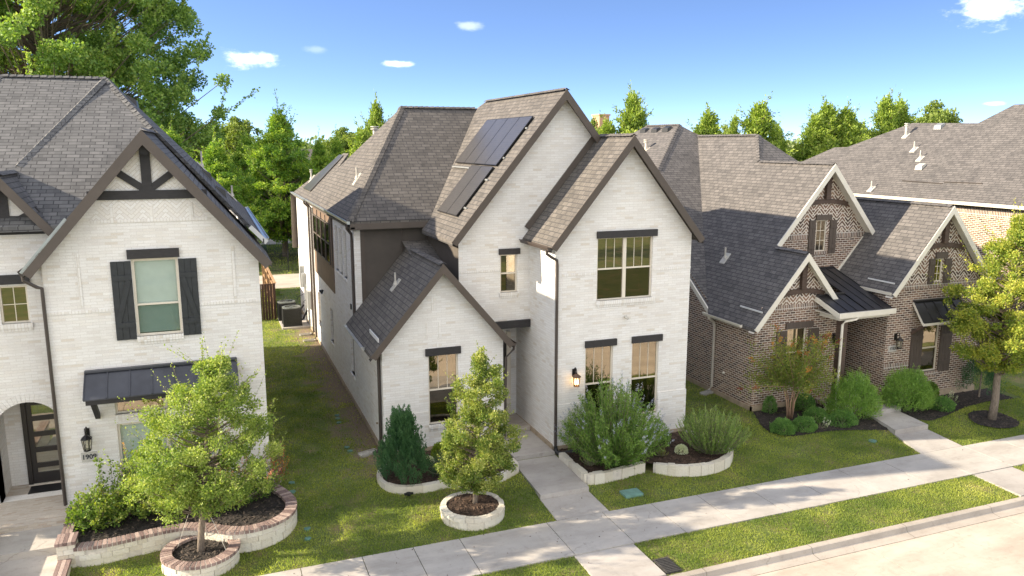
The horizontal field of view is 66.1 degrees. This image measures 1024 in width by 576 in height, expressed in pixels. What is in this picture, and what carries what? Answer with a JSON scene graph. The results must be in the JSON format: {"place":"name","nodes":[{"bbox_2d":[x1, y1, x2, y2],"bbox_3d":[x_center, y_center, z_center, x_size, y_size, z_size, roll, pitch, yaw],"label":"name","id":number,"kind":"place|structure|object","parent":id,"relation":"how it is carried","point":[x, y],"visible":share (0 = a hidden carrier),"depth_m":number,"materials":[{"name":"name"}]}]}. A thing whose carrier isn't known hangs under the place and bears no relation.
{"place":"outdoors","nodes":[
{"label":"outdoors","id":0,"kind":"place"},
{"bbox_2d":[28,482,61,493],"bbox_3d":[-12.385,5.344,21.050,0.900,0.017,0.500,-4,11,-21],"label":"door mat","id":1,"kind":"object","parent":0,"point":[45,488],"depth_m":20.99,"materials":[{"name":"black plastic"}]},
{"bbox_2d":[259,274,299,288],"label":"alley road","id":2,"kind":"structure","parent":0,"point":[287,280],"depth_m":53.83,"materials":[{"name":"concrete"}]},
{"bbox_2d":[259,243,300,306],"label":"grass","id":3,"kind":"structure","parent":0,"point":[273,245],"depth_m":62.19,"materials":[{"name":"green plant"}]},
{"bbox_2d":[4,0,1023,143],"label":"sky","id":4,"kind":"structure","parent":0,"point":[327,61],"materials":[{"name":"blue"}]},
{"bbox_2d":[69,244,1023,575],"bbox_3d":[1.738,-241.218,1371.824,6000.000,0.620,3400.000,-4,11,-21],"label":"ground","id":5,"kind":"structure","parent":0,"point":[350,412],"depth_m":22.05,"materials":[{"name":"plant"}]},
{"bbox_2d":[0,525,63,575],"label":"front walk","id":6,"kind":"structure","parent":5,"relation":"on","point":[32,552],"depth_m":18.13,"materials":[{"name":"concrete"}]},
{"bbox_2d":[53,558,71,575],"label":"brick pier","id":7,"kind":"structure","parent":5,"relation":"on","point":[63,567],"depth_m":17.37,"materials":[{"name":"brick"}]},
{"bbox_2d":[54,531,78,567],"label":"brick pier","id":8,"kind":"structure","parent":5,"relation":"on","point":[64,544],"depth_m":17.70,"materials":[{"name":"brick"}]},
{"bbox_2d":[61,522,75,533],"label":"brick pier","id":9,"kind":"structure","parent":5,"relation":"on","point":[69,529],"depth_m":18.46,"materials":[{"name":"brick"}]},
{"bbox_2d":[0,0,260,153],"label":"tree","id":10,"kind":"object","parent":5,"relation":"on","point":[30,29],"visible":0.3,"depth_m":69.73,"materials":[{"name":"green plant"}]},
{"bbox_2d":[0,74,272,533],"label":"white brick house","id":11,"kind":"structure","parent":5,"relation":"on","point":[130,246],"depth_m":20.00,"materials":[{"name":"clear brick"}]},
{"bbox_2d":[0,285,30,323],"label":"window","id":12,"kind":"structure","parent":11,"relation":"in","point":[15,303],"depth_m":20.60,"materials":[{"name":"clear glass"}]},
{"bbox_2d":[20,402,60,484],"bbox_3d":[-12.511,3.948,21.158,1.060,2.680,0.104,-4,11,-21],"label":"door","id":13,"kind":"structure","parent":11,"relation":"in","point":[38,424],"depth_m":21.15,"materials":[{"name":"black glass"}]},
{"bbox_2d":[115,396,194,413],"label":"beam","id":14,"kind":"structure","parent":11,"relation":"in","point":[121,407],"depth_m":20.75,"materials":[{"name":"brown wood"}]},
{"bbox_2d":[131,257,182,335],"bbox_3d":[-9.066,0.188,20.152,1.670,1.980,0.354,-4,11,-21],"label":"window","id":15,"kind":"structure","parent":11,"relation":"in","point":[156,286],"depth_m":20.06,"materials":[{"name":"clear glass"}]},
{"bbox_2d":[117,417,216,482],"bbox_3d":[-9.088,4.208,20.875,2.940,1.710,0.360,-4,11,-21],"label":"window","id":16,"kind":"structure","parent":11,"relation":"in","point":[124,436],"depth_m":20.44,"materials":[{"name":"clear glass"}]},
{"bbox_2d":[160,113,203,161],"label":"tree","id":17,"kind":"object","parent":5,"relation":"on","point":[174,137],"visible":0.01,"depth_m":63.20,"materials":[{"name":"green plant"}]},
{"bbox_2d":[73,485,296,566],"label":"planter wall","id":18,"kind":"structure","parent":5,"relation":"on","point":[270,532],"depth_m":18.55,"materials":[{"name":"stone"}]},
{"bbox_2d":[63,479,284,542],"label":"mulch","id":19,"kind":"object","parent":18,"relation":"in","point":[259,510],"visible":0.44,"depth_m":19.29,"materials":[{"name":"brown wood"}]},
{"bbox_2d":[64,480,131,534],"bbox_3d":[-9.923,5.228,18.939,1.522,1.290,1.524,-4,11,-21],"label":"leafy shrub","id":20,"kind":"object","parent":19,"relation":"on","point":[92,510],"visible":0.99,"depth_m":18.75,"materials":[{"name":"green plant"}]},
{"bbox_2d":[92,455,132,507],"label":"rose canes","id":21,"kind":"object","parent":19,"relation":"on","point":[99,466],"visible":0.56,"depth_m":19.35,"materials":[{"name":"green plant"}]},
{"bbox_2d":[102,468,159,520],"bbox_3d":[-9.257,5.116,19.484,1.741,1.339,1.705,10,14,43],"label":"leafy shrub","id":22,"kind":"object","parent":19,"relation":"on","point":[139,509],"visible":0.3,"depth_m":19.19,"materials":[{"name":"green plant"}]},
{"bbox_2d":[121,440,168,509],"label":"rose canes","id":23,"kind":"object","parent":19,"relation":"on","point":[124,452],"visible":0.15,"depth_m":19.54,"materials":[{"name":"green plant"}]},
{"bbox_2d":[230,453,283,503],"bbox_3d":[-6.662,4.891,20.308,1.515,1.371,1.465,-4,11,-21],"label":"rose bush","id":24,"kind":"object","parent":19,"relation":"on","point":[254,496],"visible":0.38,"depth_m":20.21,"materials":[{"name":"green plant"}]},
{"bbox_2d":[264,445,289,483],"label":"red shrub","id":25,"kind":"object","parent":19,"relation":"on","point":[279,467],"visible":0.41,"depth_m":21.39,"materials":[{"name":"green plant"}]},
{"bbox_2d":[167,115,211,161],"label":"tree","id":26,"kind":"object","parent":5,"relation":"on","point":[196,153],"visible":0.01,"depth_m":86.21,"materials":[{"name":"green plant"}]},
{"bbox_2d":[160,535,240,575],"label":"tree ring planter","id":27,"kind":"object","parent":5,"relation":"on","point":[227,559],"visible":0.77,"depth_m":17.63,"materials":[{"name":"brick"}]},
{"bbox_2d":[172,539,228,561],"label":"mulch","id":28,"kind":"object","parent":27,"relation":"in","point":[187,551],"visible":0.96,"depth_m":18.12,"materials":[{"name":"brown wood"}]},
{"bbox_2d":[99,330,286,552],"bbox_3d":[-7.078,3.584,17.793,3.847,5.243,3.874,4,11,20],"label":"tree","id":29,"kind":"object","parent":28,"relation":"on","point":[181,472],"visible":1,"depth_m":17.32,"materials":[{"name":"green plant"}]},
{"bbox_2d":[193,126,276,243],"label":"tree","id":30,"kind":"object","parent":5,"relation":"on","point":[218,165],"visible":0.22,"depth_m":57.97,"materials":[{"name":"green plant"}]},
{"bbox_2d":[203,116,270,176],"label":"tree","id":31,"kind":"object","parent":5,"relation":"on","point":[233,127],"visible":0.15,"depth_m":102.68,"materials":[{"name":"green plant"}]},
{"bbox_2d":[230,121,271,236],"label":"tree","id":32,"kind":"object","parent":5,"relation":"on","point":[240,159],"visible":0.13,"depth_m":67.36,"materials":[{"name":"green plant"}]},
{"bbox_2d":[260,265,276,319],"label":"wood fence","id":33,"kind":"object","parent":5,"relation":"on","point":[267,288],"visible":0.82,"depth_m":41.75,"materials":[{"name":"brown wood"}]},
{"bbox_2d":[259,249,298,271],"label":"iron fence","id":34,"kind":"object","parent":5,"relation":"on","point":[288,269],"visible":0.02,"depth_m":57.40,"materials":[{"name":"black metal"}]},
{"bbox_2d":[237,88,327,256],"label":"tree","id":35,"kind":"object","parent":5,"relation":"on","point":[277,163],"visible":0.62,"depth_m":62.66,"materials":[{"name":"green plant"}]},
{"bbox_2d":[278,314,309,329],"bbox_3d":[-11.430,1.799,41.165,1.360,0.150,3.000,-4,11,-21],"label":"equipment pad","id":36,"kind":"object","parent":5,"relation":"on","point":[305,324],"visible":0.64,"depth_m":39.95,"materials":[{"name":"concrete"}]},
{"bbox_2d":[277,294,303,320],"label":"air conditioner","id":37,"kind":"object","parent":36,"relation":"on","point":[280,303],"visible":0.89,"depth_m":41.25,"materials":[{"name":"grey metal"}]},
{"bbox_2d":[281,300,307,326],"bbox_3d":[-11.084,1.267,40.277,1.309,1.215,0.920,-4,11,-21],"label":"air conditioner","id":38,"kind":"object","parent":36,"relation":"on","point":[291,315],"visible":1,"depth_m":39.87,"materials":[{"name":"grey metal"}]},
{"bbox_2d":[298,129,333,174],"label":"tree","id":39,"kind":"object","parent":5,"relation":"on","point":[319,151],"visible":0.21,"depth_m":71.17,"materials":[{"name":"green plant"}]},
{"bbox_2d":[325,124,346,161],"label":"tree","id":40,"kind":"object","parent":5,"relation":"on","point":[336,149],"visible":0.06,"depth_m":75.63,"materials":[{"name":"green plant"}]},
{"bbox_2d":[322,126,356,156],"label":"tree","id":41,"kind":"object","parent":5,"relation":"on","point":[346,136],"visible":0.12,"depth_m":115.71,"materials":[{"name":"green plant"}]},
{"bbox_2d":[345,117,370,157],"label":"tree","id":42,"kind":"object","parent":5,"relation":"on","point":[362,137],"visible":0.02,"depth_m":58.65,"materials":[{"name":"green plant"}]},
{"bbox_2d":[360,92,391,137],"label":"tree","id":43,"kind":"object","parent":5,"relation":"on","point":[375,115],"visible":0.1,"depth_m":59.67,"materials":[{"name":"green plant"}]},
{"bbox_2d":[431,442,448,457],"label":"shrub","id":44,"kind":"object","parent":5,"relation":"on","point":[436,448],"visible":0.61,"depth_m":23.36,"materials":[{"name":"green plant"}]},
{"bbox_2d":[422,450,463,476],"bbox_3d":[-1.792,5.034,22.377,1.542,0.738,1.366,-4,11,-21],"label":"juniper","id":45,"kind":"object","parent":5,"relation":"on","point":[432,464],"visible":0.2,"depth_m":22.18,"materials":[{"name":"green plant"}]},
{"bbox_2d":[377,458,518,493],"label":"planter wall","id":46,"kind":"structure","parent":5,"relation":"on","point":[432,486],"depth_m":21.56,"materials":[{"name":"stone"}]},
{"bbox_2d":[383,445,513,484],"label":"mulch","id":47,"kind":"object","parent":5,"relation":"on","point":[392,478],"visible":0.16,"depth_m":22.13,"materials":[{"name":"brown wood"}]},
{"bbox_2d":[373,403,430,484],"bbox_3d":[-3.058,4.263,21.742,1.527,2.291,1.577,-4,11,-21],"label":"conifer","id":48,"kind":"object","parent":47,"relation":"on","point":[402,439],"visible":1,"depth_m":21.46,"materials":[{"name":"green plant"}]},
{"bbox_2d":[440,491,504,530],"bbox_3d":[-1.031,5.803,20.493,1.688,0.391,1.686,-4,11,-21],"label":"tree ring planter","id":49,"kind":"object","parent":5,"relation":"on","point":[468,523],"visible":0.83,"depth_m":19.86,"materials":[{"name":"stone"}]},
{"bbox_2d":[446,493,498,516],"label":"mulch","id":50,"kind":"object","parent":49,"relation":"in","point":[463,504],"visible":0.96,"depth_m":20.43,"materials":[{"name":"brown wood"}]},
{"bbox_2d":[433,340,527,503],"bbox_3d":[-0.971,3.498,20.285,2.407,4.570,2.400,9,14,41],"label":"tree","id":51,"kind":"object","parent":50,"relation":"on","point":[479,463],"visible":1,"depth_m":19.98,"materials":[{"name":"green plant"}]},
{"bbox_2d":[290,88,704,454],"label":"white brick house","id":52,"kind":"structure","parent":5,"relation":"on","point":[538,243],"depth_m":24.57,"materials":[{"name":"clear brick"}]},
{"bbox_2d":[312,214,318,252],"bbox_3d":[-8.848,-2.482,35.444,0.074,1.630,1.780,-4,11,-21],"label":"window","id":53,"kind":"structure","parent":52,"relation":"in","point":[313,215],"depth_m":35.64,"materials":[{"name":"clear glass"}]},
{"bbox_2d":[316,216,322,255],"bbox_3d":[-8.383,-2.263,34.250,0.074,1.630,1.780,-4,11,-21],"label":"window","id":54,"kind":"structure","parent":52,"relation":"in","point":[317,221],"depth_m":34.41,"materials":[{"name":"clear glass"}]},
{"bbox_2d":[320,219,326,259],"bbox_3d":[-7.918,-2.045,33.056,0.074,1.630,1.780,-4,11,-21],"label":"window","id":55,"kind":"structure","parent":52,"relation":"in","point":[323,251],"depth_m":33.19,"materials":[{"name":"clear glass"}]},
{"bbox_2d":[324,221,330,264],"bbox_3d":[-7.452,-1.827,31.861,0.074,1.630,1.780,-4,11,-21],"label":"window","id":56,"kind":"structure","parent":52,"relation":"in","point":[327,243],"depth_m":31.92,"materials":[{"name":"black glass"}]},
{"bbox_2d":[428,354,457,423],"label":"window","id":57,"kind":"structure","parent":52,"relation":"in","point":[439,387],"depth_m":24.23,"materials":[{"name":"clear glass"}]},
{"bbox_2d":[500,254,516,292],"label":"window","id":58,"kind":"structure","parent":52,"relation":"in","point":[508,263],"depth_m":24.84,"materials":[{"name":"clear glass"}]},
{"bbox_2d":[584,346,611,416],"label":"window","id":59,"kind":"structure","parent":52,"relation":"in","point":[598,360],"depth_m":25.19,"materials":[{"name":"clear glass"}]},
{"bbox_2d":[596,236,651,300],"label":"window","id":60,"kind":"structure","parent":52,"relation":"in","point":[623,264],"depth_m":24.25,"materials":[{"name":"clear glass"}]},
{"bbox_2d":[631,341,657,413],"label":"window","id":61,"kind":"structure","parent":52,"relation":"in","point":[644,355],"depth_m":25.18,"materials":[{"name":"beige glass"}]},
{"bbox_2d":[228,135,805,158],"bbox_3d":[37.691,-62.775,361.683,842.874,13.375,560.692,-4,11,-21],"label":"woods","id":62,"kind":"object","parent":5,"relation":"on","point":[322,137],"visible":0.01,"depth_m":228.23,"materials":[{"name":"green plant"}]},
{"bbox_2d":[503,430,608,520],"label":"front walk","id":63,"kind":"structure","parent":5,"relation":"on","point":[559,486],"depth_m":22.14,"materials":[{"name":"concrete"}]},
{"bbox_2d":[559,452,644,484],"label":"planter wall","id":64,"kind":"structure","parent":5,"relation":"on","point":[593,477],"depth_m":22.49,"materials":[{"name":"stone"}]},
{"bbox_2d":[594,111,621,134],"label":"tree","id":65,"kind":"object","parent":5,"relation":"on","point":[608,127],"visible":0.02,"depth_m":67.45,"materials":[{"name":"green plant"}]},
{"bbox_2d":[553,371,674,471],"bbox_3d":[2.985,3.878,22.970,3.491,2.910,3.437,-4,11,-21],"label":"flowering bush","id":66,"kind":"object","parent":5,"relation":"on","point":[624,437],"visible":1,"depth_m":22.54,"materials":[{"name":"green plant"}]},
{"bbox_2d":[608,80,653,133],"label":"tree","id":67,"kind":"object","parent":5,"relation":"on","point":[632,118],"visible":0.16,"depth_m":66.76,"materials":[{"name":"green plant"}]},
{"bbox_2d":[619,488,642,498],"bbox_3d":[3.292,5.661,21.707,0.540,0.092,0.380,-4,11,-21],"label":"meter cover","id":68,"kind":"object","parent":5,"relation":"on","point":[631,493],"visible":1,"depth_m":21.62,"materials":[{"name":"green plastic"}]},
{"bbox_2d":[653,557,681,574],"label":"drain grate","id":69,"kind":"object","parent":5,"relation":"on","point":[666,565],"visible":1,"depth_m":18.06,"materials":[{"name":"grey metal"}]},
{"bbox_2d":[653,430,733,476],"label":"planter wall","id":70,"kind":"structure","parent":5,"relation":"on","point":[721,463],"depth_m":22.88,"materials":[{"name":"stone"}]},
{"bbox_2d":[559,431,725,472],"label":"mulch","id":71,"kind":"object","parent":70,"relation":"in","point":[693,456],"visible":0.45,"depth_m":23.48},
{"bbox_2d":[674,444,688,454],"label":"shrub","id":72,"kind":"object","parent":71,"relation":"on","point":[680,448],"visible":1,"depth_m":23.69,"materials":[{"name":"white plant"}]},
{"bbox_2d":[675,403,751,454],"bbox_3d":[6.071,4.297,23.748,2.270,1.421,2.275,-4,11,-21],"label":"feathery bush","id":73,"kind":"object","parent":70,"relation":"in","point":[704,440],"visible":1,"depth_m":23.56,"materials":[{"name":"green plant"}]},
{"bbox_2d":[686,102,730,134],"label":"tree","id":74,"kind":"object","parent":5,"relation":"on","point":[708,123],"visible":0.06,"depth_m":68.94,"materials":[{"name":"green plant"}]},
{"bbox_2d":[723,110,744,133],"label":"tree","id":75,"kind":"object","parent":5,"relation":"on","point":[733,128],"visible":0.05,"depth_m":71.37,"materials":[{"name":"green plant"}]},
{"bbox_2d":[733,91,798,154],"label":"tree","id":76,"kind":"object","parent":5,"relation":"on","point":[761,122],"visible":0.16,"depth_m":70.97,"materials":[{"name":"green plant"}]},
{"bbox_2d":[762,395,777,413],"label":"shrub","id":77,"kind":"object","parent":5,"relation":"on","point":[771,400],"visible":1,"depth_m":27.29,"materials":[{"name":"green plant"}]},
{"bbox_2d":[769,417,795,435],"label":"boxwood","id":78,"kind":"object","parent":5,"relation":"on","point":[787,425],"visible":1,"depth_m":25.74,"materials":[{"name":"green plant"}]},
{"bbox_2d":[774,121,792,153],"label":"tree","id":79,"kind":"object","parent":5,"relation":"on","point":[786,145],"visible":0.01,"depth_m":73.53,"materials":[{"name":"green plant"}]},
{"bbox_2d":[792,415,817,432],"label":"boxwood","id":80,"kind":"object","parent":5,"relation":"on","point":[804,421],"visible":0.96,"depth_m":25.98,"materials":[{"name":"green plant"}]},
{"bbox_2d":[786,104,836,161],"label":"tree","id":81,"kind":"object","parent":5,"relation":"on","point":[811,141],"visible":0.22,"depth_m":73.85,"materials":[{"name":"green plant"}]},
{"bbox_2d":[633,124,992,411],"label":"brown brick house","id":82,"kind":"structure","parent":5,"relation":"on","point":[791,247],"depth_m":29.12,"materials":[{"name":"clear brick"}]},
{"bbox_2d":[785,328,805,369],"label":"window","id":83,"kind":"structure","parent":82,"relation":"in","point":[797,332],"depth_m":27.93,"materials":[{"name":"beige glass"}]},
{"bbox_2d":[815,220,825,250],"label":"window","id":84,"kind":"structure","parent":82,"relation":"in","point":[821,224],"depth_m":29.93,"materials":[{"name":"beige glass"}]},
{"bbox_2d":[920,325,938,370],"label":"window","id":85,"kind":"structure","parent":82,"relation":"in","point":[929,346],"depth_m":29.14,"materials":[{"name":"beige glass"}]},
{"bbox_2d":[934,258,942,281],"bbox_3d":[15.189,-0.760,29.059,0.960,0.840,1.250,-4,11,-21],"label":"window","id":86,"kind":"structure","parent":82,"relation":"in","point":[938,262],"depth_m":28.62,"materials":[{"name":"beige glass"}]},
{"bbox_2d":[802,404,829,422],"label":"boxwood","id":87,"kind":"object","parent":5,"relation":"on","point":[816,411],"visible":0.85,"depth_m":26.84,"materials":[{"name":"green plant"}]},
{"bbox_2d":[754,404,887,435],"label":"mulch","id":88,"kind":"object","parent":5,"relation":"on","point":[764,418],"visible":0.5,"depth_m":26.74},
{"bbox_2d":[737,323,843,418],"bbox_3d":[9.434,2.833,26.528,3.918,3.288,2.928,1,10,5],"label":"crape myrtle","id":89,"kind":"object","parent":88,"relation":"on","point":[796,373],"visible":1,"depth_m":26.19,"materials":[{"name":"green plant"}]},
{"bbox_2d":[789,393,816,409],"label":"shrub","id":90,"kind":"object","parent":88,"relation":"on","point":[810,400],"visible":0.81,"depth_m":27.60,"materials":[{"name":"green plant"}]},
{"bbox_2d":[820,366,884,419],"bbox_3d":[11.731,3.591,27.145,2.313,1.802,1.874,-4,11,-21],"label":"hedge bush","id":91,"kind":"object","parent":88,"relation":"on","point":[859,392],"visible":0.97,"depth_m":26.87,"materials":[{"name":"green plant"}]},
{"bbox_2d":[787,95,856,155],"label":"tree","id":92,"kind":"object","parent":5,"relation":"on","point":[828,111],"visible":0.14,"depth_m":74.34,"materials":[{"name":"green plant"}]},
{"bbox_2d":[827,407,858,427],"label":"boxwood","id":93,"kind":"object","parent":5,"relation":"on","point":[853,419],"visible":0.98,"depth_m":26.48,"materials":[{"name":"green plant"}]},
{"bbox_2d":[819,97,870,152],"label":"tree","id":94,"kind":"object","parent":5,"relation":"on","point":[850,130],"visible":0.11,"depth_m":74.66,"materials":[{"name":"green plant"}]},
{"bbox_2d":[669,496,1023,575],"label":"kerb","id":95,"kind":"structure","parent":5,"relation":"on","point":[797,556],"depth_m":19.39,"materials":[{"name":"concrete"}]},
{"bbox_2d":[865,85,904,138],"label":"tree","id":96,"kind":"object","parent":5,"relation":"on","point":[885,117],"visible":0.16,"depth_m":76.46,"materials":[{"name":"green plant"}]},
{"bbox_2d":[872,92,919,131],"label":"tree","id":97,"kind":"object","parent":5,"relation":"on","point":[905,116],"visible":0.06,"depth_m":77.59,"materials":[{"name":"green plant"}]},
{"bbox_2d":[859,403,961,453],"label":"front walk","id":98,"kind":"structure","parent":5,"relation":"on","point":[918,436],"depth_m":26.10,"materials":[{"name":"concrete"}]},
{"bbox_2d":[914,99,962,122],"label":"tree","id":99,"kind":"object","parent":5,"relation":"on","point":[935,114],"visible":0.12,"depth_m":87.73,"materials":[{"name":"green plant"}]},
{"bbox_2d":[929,395,956,412],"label":"boxwood","id":100,"kind":"object","parent":5,"relation":"on","point":[943,400],"visible":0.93,"depth_m":28.02,"materials":[{"name":"green plant"}]},
{"bbox_2d":[892,388,1013,419],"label":"mulch","id":101,"kind":"object","parent":5,"relation":"on","point":[967,398],"visible":0.52,"depth_m":28.79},
{"bbox_2d":[877,363,939,411],"bbox_3d":[14.098,3.511,27.898,2.310,1.690,1.871,-4,11,-21],"label":"hedge bush","id":102,"kind":"object","parent":101,"relation":"on","point":[909,380],"visible":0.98,"depth_m":27.64,"materials":[{"name":"green plant"}]},
{"bbox_2d":[967,410,1019,427],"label":"mulch","id":103,"kind":"object","parent":5,"relation":"on","point":[979,417],"visible":0.89,"depth_m":27.35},
{"bbox_2d":[926,198,1023,419],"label":"tree","id":104,"kind":"object","parent":103,"relation":"on","point":[997,342],"visible":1,"depth_m":26.61,"materials":[{"name":"green plant"}]},
{"bbox_2d":[591,114,610,126],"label":"tan building","id":105,"kind":"structure","parent":0,"point":[599,119],"depth_m":98.61,"materials":[{"name":"beige"}]},
{"bbox_2d":[574,544,665,575],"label":"path","id":106,"kind":"structure","parent":0,"point":[630,560],"depth_m":18.15,"materials":[{"name":"concrete"}]},
{"bbox_2d":[260,435,1023,575],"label":"pavement","id":107,"kind":"structure","parent":0,"point":[493,552],"depth_m":20.35,"materials":[{"name":"concrete"}]},
{"bbox_2d":[756,513,1023,575],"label":"street","id":108,"kind":"structure","parent":0,"point":[992,548],"depth_m":18.77,"materials":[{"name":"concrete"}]},
{"bbox_2d":[802,104,1023,354],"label":"brick house","id":109,"kind":"structure","parent":0,"point":[973,173],"depth_m":38.59,"materials":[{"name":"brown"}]},
{"bbox_2d":[955,346,1005,396],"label":"shrub","id":110,"kind":"object","parent":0,"point":[989,374],"visible":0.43,"depth_m":29.34,"materials":[{"name":"green plant"}]},
{"bbox_2d":[973,467,1023,496],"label":"path","id":111,"kind":"structure","parent":0,"point":[1010,479],"depth_m":22.70,"materials":[{"name":"concrete"}]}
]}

